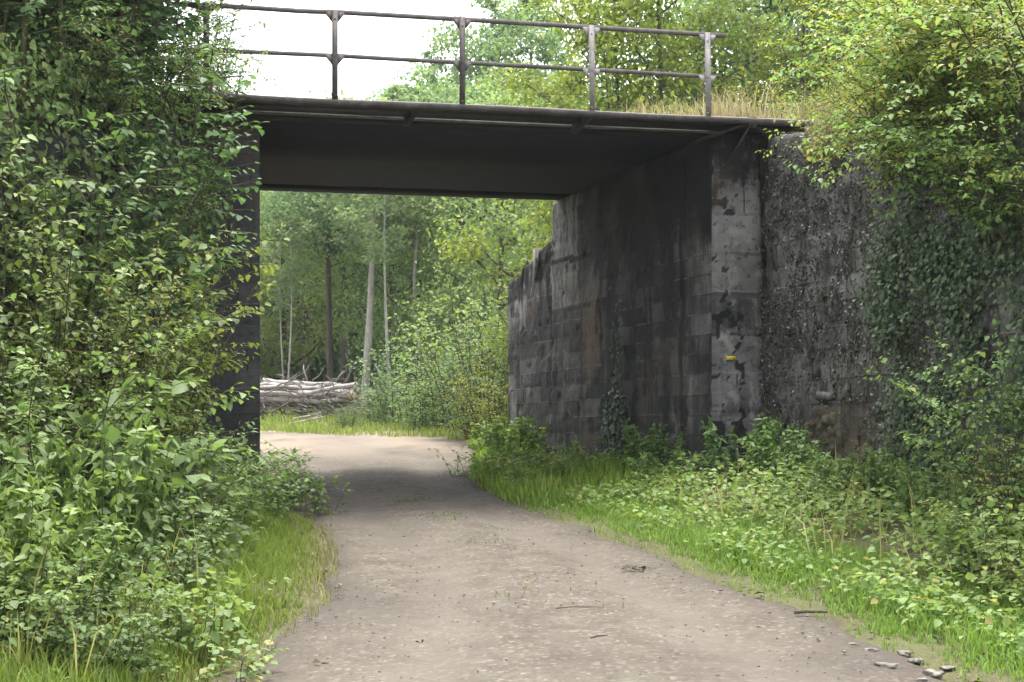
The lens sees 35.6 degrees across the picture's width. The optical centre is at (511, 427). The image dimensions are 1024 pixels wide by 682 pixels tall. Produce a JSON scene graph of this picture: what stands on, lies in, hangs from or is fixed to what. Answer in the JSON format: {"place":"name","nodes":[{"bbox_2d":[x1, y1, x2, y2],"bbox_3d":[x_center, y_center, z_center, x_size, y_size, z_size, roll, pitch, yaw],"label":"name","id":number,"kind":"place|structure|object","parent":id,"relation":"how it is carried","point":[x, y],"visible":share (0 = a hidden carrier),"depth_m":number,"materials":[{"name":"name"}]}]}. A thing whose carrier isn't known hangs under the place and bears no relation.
{"place":"outdoors","nodes":[
{"label":"outdoors","id":0,"kind":"place"},
{"bbox_2d":[0,91,1023,681],"bbox_3d":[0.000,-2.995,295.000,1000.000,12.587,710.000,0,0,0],"label":"ground","id":1,"kind":"structure","parent":0,"point":[920,649],"depth_m":11.92,"materials":[{"name":"green plant"}]},
{"bbox_2d":[0,473,97,633],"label":"nettle clump","id":2,"kind":"object","parent":1,"relation":"on","point":[23,514],"visible":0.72,"depth_m":8.54,"materials":[{"name":"green plant"}]},
{"bbox_2d":[0,514,142,633],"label":"nettle clump","id":3,"kind":"object","parent":1,"relation":"on","point":[117,537],"visible":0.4,"depth_m":8.78,"materials":[{"name":"green plant"}]},
{"bbox_2d":[0,417,152,585],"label":"nettle clump","id":4,"kind":"object","parent":1,"relation":"on","point":[62,461],"visible":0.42,"depth_m":9.67,"materials":[{"name":"green plant"}]},
{"bbox_2d":[0,515,162,672],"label":"bramble bush","id":5,"kind":"object","parent":1,"relation":"on","point":[69,569],"visible":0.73,"depth_m":8.14,"materials":[{"name":"green plant"}]},
{"bbox_2d":[0,126,171,462],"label":"leafy thicket","id":6,"kind":"object","parent":1,"relation":"on","point":[21,270],"visible":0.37,"depth_m":12.10,"materials":[{"name":"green plant"}]},
{"bbox_2d":[0,412,179,587],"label":"nettle clump","id":7,"kind":"object","parent":1,"relation":"on","point":[142,508],"visible":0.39,"depth_m":10.03,"materials":[{"name":"green plant"}]},
{"bbox_2d":[0,556,191,680],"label":"bramble bush","id":8,"kind":"object","parent":1,"relation":"on","point":[133,654],"visible":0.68,"depth_m":8.03,"materials":[{"name":"green plant"}]},
{"bbox_2d":[0,121,199,458],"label":"wing wall","id":9,"kind":"structure","parent":1,"relation":"on","point":[59,156],"depth_m":14.45,"materials":[{"name":"stone"}]},
{"bbox_2d":[0,0,235,131],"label":"trailing bush","id":10,"kind":"object","parent":9,"relation":"on","point":[108,82],"visible":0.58,"depth_m":14.42,"materials":[{"name":"green plant"}]},
{"bbox_2d":[0,0,286,126],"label":"trailing bush","id":11,"kind":"object","parent":9,"relation":"on","point":[164,99],"visible":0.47,"depth_m":15.17,"materials":[{"name":"green plant"}]},
{"bbox_2d":[89,0,262,122],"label":"trailing bush","id":12,"kind":"object","parent":9,"relation":"on","point":[228,64],"visible":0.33,"depth_m":16.31,"materials":[{"name":"green plant"}]},
{"bbox_2d":[0,367,200,527],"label":"broad leaved bush","id":13,"kind":"object","parent":1,"relation":"on","point":[180,388],"visible":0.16,"depth_m":10.98,"materials":[{"name":"green plant"}]},
{"bbox_2d":[0,0,207,111],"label":"hazel bush","id":14,"kind":"object","parent":1,"relation":"on","point":[170,30],"visible":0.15,"depth_m":15.24,"materials":[{"name":"green plant"}]},
{"bbox_2d":[0,0,208,116],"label":"hazel bush","id":15,"kind":"object","parent":1,"relation":"on","point":[6,7],"visible":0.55,"depth_m":14.38,"materials":[{"name":"green plant"}]},
{"bbox_2d":[0,273,211,470],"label":"feathery bush","id":16,"kind":"object","parent":1,"relation":"on","point":[51,361],"visible":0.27,"depth_m":11.72,"materials":[{"name":"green plant"}]},
{"bbox_2d":[0,273,212,512],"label":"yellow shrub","id":17,"kind":"object","parent":1,"relation":"on","point":[111,363],"visible":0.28,"depth_m":11.79,"materials":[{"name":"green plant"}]},
{"bbox_2d":[0,475,225,680],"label":"tall grass","id":18,"kind":"structure","parent":1,"relation":"on","point":[75,638],"depth_m":8.22,"materials":[{"name":"plant"}]},
{"bbox_2d":[0,286,231,541],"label":"leafy thicket","id":19,"kind":"object","parent":1,"relation":"on","point":[23,354],"visible":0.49,"depth_m":10.74,"materials":[{"name":"green plant"}]},
{"bbox_2d":[10,0,236,112],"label":"hazel bush","id":20,"kind":"object","parent":1,"relation":"on","point":[145,8],"visible":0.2,"depth_m":15.25,"materials":[{"name":"green plant"}]},
{"bbox_2d":[0,44,256,470],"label":"hazel bush","id":21,"kind":"object","parent":1,"relation":"on","point":[89,212],"visible":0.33,"depth_m":12.94,"materials":[{"name":"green plant"}]},
{"bbox_2d":[2,363,258,533],"bbox_3d":[-3.101,0.211,11.493,2.373,1.460,1.919,0,0,27],"label":"bramble bush","id":22,"kind":"object","parent":1,"relation":"on","point":[192,442],"visible":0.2,"depth_m":11.44,"materials":[{"name":"green plant"}]},
{"bbox_2d":[0,3,268,433],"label":"hazel bush","id":23,"kind":"object","parent":1,"relation":"on","point":[220,151],"visible":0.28,"depth_m":14.46,"materials":[{"name":"green plant"}]},
{"bbox_2d":[0,60,272,678],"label":"ground cover","id":24,"kind":"object","parent":1,"relation":"on","point":[233,538],"visible":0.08,"depth_m":9.62,"materials":[{"name":"green plant"}]},
{"bbox_2d":[22,560,253,662],"bbox_3d":[-2.160,1.021,8.945,1.335,0.535,1.364,0,0,-35],"label":"herb clump","id":25,"kind":"object","parent":24,"relation":"on","point":[226,624],"visible":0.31,"depth_m":8.86,"materials":[{"name":"green plant"}]},
{"bbox_2d":[0,216,278,497],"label":"leafy thicket","id":26,"kind":"object","parent":1,"relation":"on","point":[151,304],"visible":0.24,"depth_m":12.91,"materials":[{"name":"green plant"}]},
{"bbox_2d":[0,198,289,508],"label":"leafy thicket","id":27,"kind":"object","parent":1,"relation":"on","point":[177,351],"visible":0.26,"depth_m":12.54,"materials":[{"name":"green plant"}]},
{"bbox_2d":[64,485,243,599],"bbox_3d":[-2.396,0.762,10.204,1.221,0.762,1.510,0,0,-19],"label":"bramble bush","id":28,"kind":"object","parent":1,"relation":"on","point":[172,559],"visible":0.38,"depth_m":10.02,"materials":[{"name":"green plant"}]},
{"bbox_2d":[31,422,296,559],"bbox_3d":[-2.457,0.478,11.798,1.658,1.079,2.049,0,0,26],"label":"bramble bush","id":29,"kind":"object","parent":1,"relation":"on","point":[223,487],"visible":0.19,"depth_m":11.83,"materials":[{"name":"green plant"}]},
{"bbox_2d":[71,424,257,573],"bbox_3d":[-2.426,0.510,10.932,1.718,1.067,1.431,0,0,-29],"label":"broad leaved bush","id":30,"kind":"object","parent":1,"relation":"on","point":[177,479],"visible":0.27,"depth_m":11.01,"materials":[{"name":"green plant"}]},
{"bbox_2d":[0,495,339,681],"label":"grass","id":31,"kind":"structure","parent":1,"relation":"on","point":[268,551],"depth_m":9.94,"materials":[{"name":"green plant"}]},
{"bbox_2d":[69,565,290,648],"bbox_3d":[-1.928,1.061,9.313,1.393,0.500,1.138,0,0,-32],"label":"herb clump","id":32,"kind":"object","parent":1,"relation":"on","point":[187,594],"visible":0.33,"depth_m":9.27,"materials":[{"name":"green plant"}]},
{"bbox_2d":[86,625,288,681],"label":"herb clump","id":33,"kind":"object","parent":1,"relation":"on","point":[252,664],"visible":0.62,"depth_m":8.29,"materials":[{"name":"green plant"}]},
{"bbox_2d":[164,0,260,109],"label":"hazel bush","id":34,"kind":"object","parent":1,"relation":"on","point":[226,31],"visible":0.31,"depth_m":16.82,"materials":[{"name":"green plant"}]},
{"bbox_2d":[179,109,259,496],"bbox_3d":[-4.099,-1.080,20.006,1.141,4.720,6.039,0,0,-17],"label":"bridge abutment","id":35,"kind":"object","parent":1,"relation":"on","point":[247,329],"visible":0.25,"depth_m":17.24,"materials":[{"name":"stone"}]},
{"bbox_2d":[19,2,834,199],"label":"railway bridge","id":36,"kind":"structure","parent":35,"relation":"on","point":[334,144],"depth_m":18.72,"materials":[{"name":"metal"}]},
{"bbox_2d":[153,418,313,529],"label":"bramble bush","id":37,"kind":"object","parent":1,"relation":"on","point":[270,480],"visible":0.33,"depth_m":13.43,"materials":[{"name":"green plant"}]},
{"bbox_2d":[195,446,345,520],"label":"bramble bush","id":38,"kind":"object","parent":1,"relation":"on","point":[283,494],"visible":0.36,"depth_m":14.73,"materials":[{"name":"green plant"}]},
{"bbox_2d":[260,199,313,408],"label":"slender tree","id":39,"kind":"object","parent":1,"relation":"on","point":[288,276],"visible":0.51,"depth_m":50.88,"materials":[{"name":"green plant"}]},
{"bbox_2d":[260,214,319,411],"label":"slender tree","id":40,"kind":"object","parent":1,"relation":"on","point":[288,222],"visible":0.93,"depth_m":50.04,"materials":[{"name":"green plant"}]},
{"bbox_2d":[260,191,350,382],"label":"maple tree","id":41,"kind":"object","parent":1,"relation":"on","point":[266,359],"visible":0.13,"depth_m":56.16,"materials":[{"name":"green plant"}]},
{"bbox_2d":[260,191,374,380],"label":"maple tree","id":42,"kind":"object","parent":1,"relation":"on","point":[272,334],"visible":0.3,"depth_m":56.75,"materials":[{"name":"green plant"}]},
{"bbox_2d":[260,366,380,419],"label":"brushwood","id":43,"kind":"object","parent":1,"relation":"on","point":[316,407],"visible":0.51,"depth_m":43.44,"materials":[{"name":"grey plant"}]},
{"bbox_2d":[260,190,455,408],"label":"dark trunk tree","id":44,"kind":"object","parent":1,"relation":"on","point":[329,221],"visible":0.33,"depth_m":52.62,"materials":[{"name":"green plant"}]},
{"bbox_2d":[260,407,499,440],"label":"grass","id":45,"kind":"structure","parent":1,"relation":"on","point":[318,426],"depth_m":36.08,"materials":[{"name":"green plant"}]},
{"bbox_2d":[297,85,465,411],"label":"pale trunk tree","id":46,"kind":"object","parent":1,"relation":"on","point":[369,314],"visible":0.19,"depth_m":48.85,"materials":[{"name":"green plant"}]},
{"bbox_2d":[332,194,450,415],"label":"slender tree","id":47,"kind":"object","parent":1,"relation":"on","point":[368,201],"visible":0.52,"depth_m":45.94,"materials":[{"name":"green plant"}]},
{"bbox_2d":[322,55,478,402],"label":"oak tree","id":48,"kind":"object","parent":1,"relation":"on","point":[406,87],"visible":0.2,"depth_m":59.54,"materials":[{"name":"green plant"}]},
{"bbox_2d":[298,89,527,394],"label":"maple tree","id":49,"kind":"object","parent":1,"relation":"on","point":[381,334],"visible":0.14,"depth_m":53.75,"materials":[{"name":"green plant"}]},
{"bbox_2d":[358,196,471,380],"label":"bent tree","id":50,"kind":"object","parent":1,"relation":"on","point":[429,267],"visible":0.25,"depth_m":49.24,"materials":[{"name":"green plant"}]},
{"bbox_2d":[344,324,486,425],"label":"green bush","id":51,"kind":"object","parent":1,"relation":"on","point":[389,401],"visible":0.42,"depth_m":38.75,"materials":[{"name":"green plant"}]},
{"bbox_2d":[391,370,467,430],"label":"green bush","id":52,"kind":"object","parent":1,"relation":"on","point":[432,409],"visible":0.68,"depth_m":35.88,"materials":[{"name":"green plant"}]},
{"bbox_2d":[314,74,548,407],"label":"maple tree","id":53,"kind":"object","parent":1,"relation":"on","point":[411,258],"visible":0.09,"depth_m":51.39,"materials":[{"name":"green plant"}]},
{"bbox_2d":[387,287,508,427],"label":"green bush","id":54,"kind":"object","parent":1,"relation":"on","point":[424,354],"visible":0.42,"depth_m":37.07,"materials":[{"name":"green plant"}]},
{"bbox_2d":[393,331,508,439],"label":"green bush","id":55,"kind":"object","parent":1,"relation":"on","point":[460,417],"visible":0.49,"depth_m":31.73,"materials":[{"name":"green plant"}]},
{"bbox_2d":[395,265,508,432],"bbox_3d":[-0.571,-1.644,34.550,3.746,3.762,3.729,0,0,35],"label":"sunlit bush","id":56,"kind":"object","parent":1,"relation":"on","point":[480,369],"visible":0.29,"depth_m":34.05,"materials":[{"name":"green plant"}]},
{"bbox_2d":[384,79,551,390],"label":"maple tree","id":57,"kind":"object","parent":1,"relation":"on","point":[501,234],"visible":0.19,"depth_m":46.98,"materials":[{"name":"green plant"}]},
{"bbox_2d":[445,359,508,443],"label":"sunlit bush","id":58,"kind":"object","parent":1,"relation":"on","point":[476,408],"visible":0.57,"depth_m":30.00,"materials":[{"name":"green plant"}]},
{"bbox_2d":[412,0,569,358],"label":"ash tree","id":59,"kind":"object","parent":1,"relation":"on","point":[455,33],"visible":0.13,"depth_m":63.57,"materials":[{"name":"green plant"}]},
{"bbox_2d":[423,57,595,375],"bbox_3d":[0.999,-3.580,33.068,5.767,8.089,5.970,0,0,-18],"label":"robinia tree","id":60,"kind":"object","parent":1,"relation":"on","point":[566,85],"visible":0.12,"depth_m":32.35,"materials":[{"name":"green plant"}]},
{"bbox_2d":[476,412,552,465],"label":"nettle clump","id":61,"kind":"object","parent":1,"relation":"on","point":[530,439],"visible":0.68,"depth_m":22.46,"materials":[{"name":"green plant"}]},
{"bbox_2d":[507,241,553,453],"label":"wing wall","id":62,"kind":"structure","parent":1,"relation":"on","point":[530,339],"depth_m":25.23,"materials":[{"name":"stone blocks"},{"name":"mortar"}]},
{"bbox_2d":[453,0,631,261],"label":"ash tree","id":63,"kind":"object","parent":1,"relation":"on","point":[544,41],"visible":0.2,"depth_m":61.04,"materials":[{"name":"green plant"}]},
{"bbox_2d":[260,40,859,395],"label":"woodland","id":64,"kind":"object","parent":1,"relation":"on","point":[313,374],"visible":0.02,"depth_m":70.41,"materials":[{"name":"green plant"}]},
{"bbox_2d":[463,436,708,508],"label":"grass","id":65,"kind":"structure","parent":1,"relation":"on","point":[507,489],"depth_m":18.24,"materials":[{"name":"green plant"}]},
{"bbox_2d":[465,0,781,269],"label":"robinia tree","id":66,"kind":"object","parent":1,"relation":"on","point":[525,87],"visible":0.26,"depth_m":30.19,"materials":[{"name":"green plant"}]},
{"bbox_2d":[494,0,810,258],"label":"robinia tree","id":67,"kind":"object","parent":1,"relation":"on","point":[652,17],"visible":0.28,"depth_m":29.85,"materials":[{"name":"green plant"}]},
{"bbox_2d":[620,420,686,474],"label":"nettle clump","id":68,"kind":"object","parent":1,"relation":"on","point":[633,449],"visible":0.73,"depth_m":18.49,"materials":[{"name":"green plant"}]},
{"bbox_2d":[550,132,764,470],"bbox_3d":[2.010,-1.080,21.377,1.148,4.720,6.359,0,0,-16],"label":"bridge abutment","id":69,"kind":"object","parent":1,"relation":"on","point":[671,241],"visible":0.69,"depth_m":19.82,"materials":[{"name":"stone"}]},
{"bbox_2d":[598,281,630,456],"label":"ivy","id":70,"kind":"object","parent":69,"relation":"attached to","point":[613,399],"visible":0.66,"depth_m":21.37,"materials":[{"name":"green plant"}]},
{"bbox_2d":[491,0,891,236],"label":"maple tree","id":71,"kind":"object","parent":1,"relation":"on","point":[695,96],"visible":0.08,"depth_m":31.40,"materials":[{"name":"green plant"}]},
{"bbox_2d":[586,0,867,116],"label":"maple tree","id":72,"kind":"object","parent":1,"relation":"on","point":[773,4],"visible":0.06,"depth_m":31.67,"materials":[{"name":"green plant"}]},
{"bbox_2d":[700,412,783,485],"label":"nettle clump","id":73,"kind":"object","parent":1,"relation":"on","point":[716,460],"visible":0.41,"depth_m":16.80,"materials":[{"name":"green plant"}]},
{"bbox_2d":[504,481,1023,681],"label":"grass","id":74,"kind":"structure","parent":1,"relation":"on","point":[979,646],"depth_m":11.48,"materials":[{"name":"green plant"}]},
{"bbox_2d":[654,0,878,118],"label":"robinia tree","id":75,"kind":"object","parent":1,"relation":"on","point":[765,49],"visible":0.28,"depth_m":28.93,"materials":[{"name":"green plant"}]},
{"bbox_2d":[738,422,825,491],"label":"nettle clump","id":76,"kind":"object","parent":1,"relation":"on","point":[802,451],"visible":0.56,"depth_m":15.90,"materials":[{"name":"green plant"}]},
{"bbox_2d":[559,451,1023,657],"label":"ground cover","id":77,"kind":"object","parent":1,"relation":"on","point":[777,495],"visible":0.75,"depth_m":12.87,"materials":[{"name":"green plant"}]},
{"bbox_2d":[653,441,1023,614],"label":"tall grass","id":78,"kind":"structure","parent":1,"relation":"on","point":[852,511],"depth_m":12.78,"materials":[{"name":"plant"}]},
{"bbox_2d":[806,444,888,502],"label":"nettle clump","id":79,"kind":"object","parent":1,"relation":"on","point":[844,468],"visible":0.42,"depth_m":14.88,"materials":[{"name":"green plant"}]},
{"bbox_2d":[851,447,926,513],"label":"nettle clump","id":80,"kind":"object","parent":1,"relation":"on","point":[872,478],"visible":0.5,"depth_m":13.83,"materials":[{"name":"green plant"}]},
{"bbox_2d":[785,0,994,159],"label":"trailing bush","id":81,"kind":"object","parent":1,"relation":"on","point":[822,102],"visible":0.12,"depth_m":14.89,"materials":[{"name":"green plant"}]},
{"bbox_2d":[762,99,1023,511],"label":"wing wall","id":82,"kind":"structure","parent":1,"relation":"on","point":[984,323],"depth_m":16.15,"materials":[{"name":"stone"}]},
{"bbox_2d":[757,82,964,490],"bbox_3d":[3.380,-1.273,16.091,0.166,3.912,4.667,0,0,-13],"label":"ivy","id":83,"kind":"object","parent":82,"relation":"attached to","point":[812,314],"visible":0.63,"depth_m":16.45,"materials":[{"name":"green plant"}]},
{"bbox_2d":[756,0,966,190],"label":"trailing bush","id":84,"kind":"object","parent":82,"relation":"attached to","point":[856,136],"visible":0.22,"depth_m":14.91,"materials":[{"name":"green plant"}]},
{"bbox_2d":[758,0,1023,143],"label":"trailing bush","id":85,"kind":"object","parent":82,"relation":"on","point":[839,75],"visible":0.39,"depth_m":13.62,"materials":[{"name":"green plant"}]},
{"bbox_2d":[777,0,1023,219],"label":"trailing bush","id":86,"kind":"object","parent":82,"relation":"attached to","point":[954,188],"visible":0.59,"depth_m":13.12,"materials":[{"name":"green plant"}]},
{"bbox_2d":[777,0,1023,98],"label":"trailing bush","id":87,"kind":"object","parent":82,"relation":"on","point":[914,41],"visible":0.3,"depth_m":13.36,"materials":[{"name":"green plant"}]},
{"bbox_2d":[793,0,1023,104],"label":"trailing bush","id":88,"kind":"object","parent":82,"relation":"on","point":[841,17],"visible":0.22,"depth_m":13.84,"materials":[{"name":"green plant"}]},
{"bbox_2d":[803,14,1023,245],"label":"trailing bush","id":89,"kind":"object","parent":82,"relation":"attached to","point":[996,178],"visible":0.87,"depth_m":12.60,"materials":[{"name":"green plant"}]},
{"bbox_2d":[807,0,1023,111],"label":"trailing bush","id":90,"kind":"object","parent":82,"relation":"on","point":[878,40],"visible":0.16,"depth_m":13.89,"materials":[{"name":"green plant"}]},
{"bbox_2d":[827,0,1023,139],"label":"trailing bush","id":91,"kind":"object","parent":82,"relation":"on","point":[998,27],"visible":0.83,"depth_m":12.22,"materials":[{"name":"green plant"}]},
{"bbox_2d":[840,0,1023,187],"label":"trailing bush","id":92,"kind":"object","parent":82,"relation":"attached to","point":[914,32],"visible":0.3,"depth_m":13.05,"materials":[{"name":"green plant"}]},
{"bbox_2d":[844,118,1023,511],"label":"ivy","id":93,"kind":"object","parent":82,"relation":"attached to","point":[970,237],"visible":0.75,"depth_m":13.88,"materials":[{"name":"green plant"}]},
{"bbox_2d":[851,0,1023,135],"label":"trailing bush","id":94,"kind":"object","parent":82,"relation":"on","point":[928,67],"visible":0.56,"depth_m":12.99,"materials":[{"name":"green plant"}]},
{"bbox_2d":[795,0,1018,180],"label":"trailing bush","id":95,"kind":"object","parent":1,"relation":"on","point":[819,146],"visible":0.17,"depth_m":14.06,"materials":[{"name":"green plant"}]},
{"bbox_2d":[894,457,983,524],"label":"nettle clump","id":96,"kind":"object","parent":1,"relation":"on","point":[905,491],"visible":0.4,"depth_m":13.01,"materials":[{"name":"green plant"}]},
{"bbox_2d":[859,318,1023,538],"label":"leafy thicket","id":97,"kind":"object","parent":1,"relation":"on","point":[997,466],"visible":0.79,"depth_m":11.59,"materials":[{"name":"green plant"}]},
{"bbox_2d":[912,475,1023,573],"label":"bramble bush","id":98,"kind":"object","parent":1,"relation":"on","point":[946,520],"visible":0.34,"depth_m":11.07,"materials":[{"name":"green plant"}]},
{"bbox_2d":[918,488,1023,606],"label":"bramble bush","id":99,"kind":"object","parent":1,"relation":"on","point":[998,555],"visible":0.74,"depth_m":10.21,"materials":[{"name":"green plant"}]},
{"bbox_2d":[923,497,1023,583],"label":"broad leaved bush","id":100,"kind":"object","parent":1,"relation":"on","point":[941,530],"visible":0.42,"depth_m":10.87,"materials":[{"name":"green plant"}]},
{"bbox_2d":[941,416,1023,560],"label":"shrub","id":101,"kind":"object","parent":1,"relation":"on","point":[981,478],"visible":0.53,"depth_m":11.19,"materials":[{"name":"green plant"}]},
{"bbox_2d":[225,431,945,681],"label":"gravel track","id":102,"kind":"structure","parent":0,"point":[563,646],"depth_m":10.61,"materials":[{"name":"beige gravel"}]},
{"bbox_2d":[152,0,1021,114],"label":"sky","id":103,"kind":"structure","parent":0,"point":[294,32],"materials":[{"name":"white"}]},
{"bbox_2d":[605,81,875,134],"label":"dry grass","id":104,"kind":"structure","parent":0,"point":[742,111],"depth_m":18.81,"materials":[{"name":"plant"}]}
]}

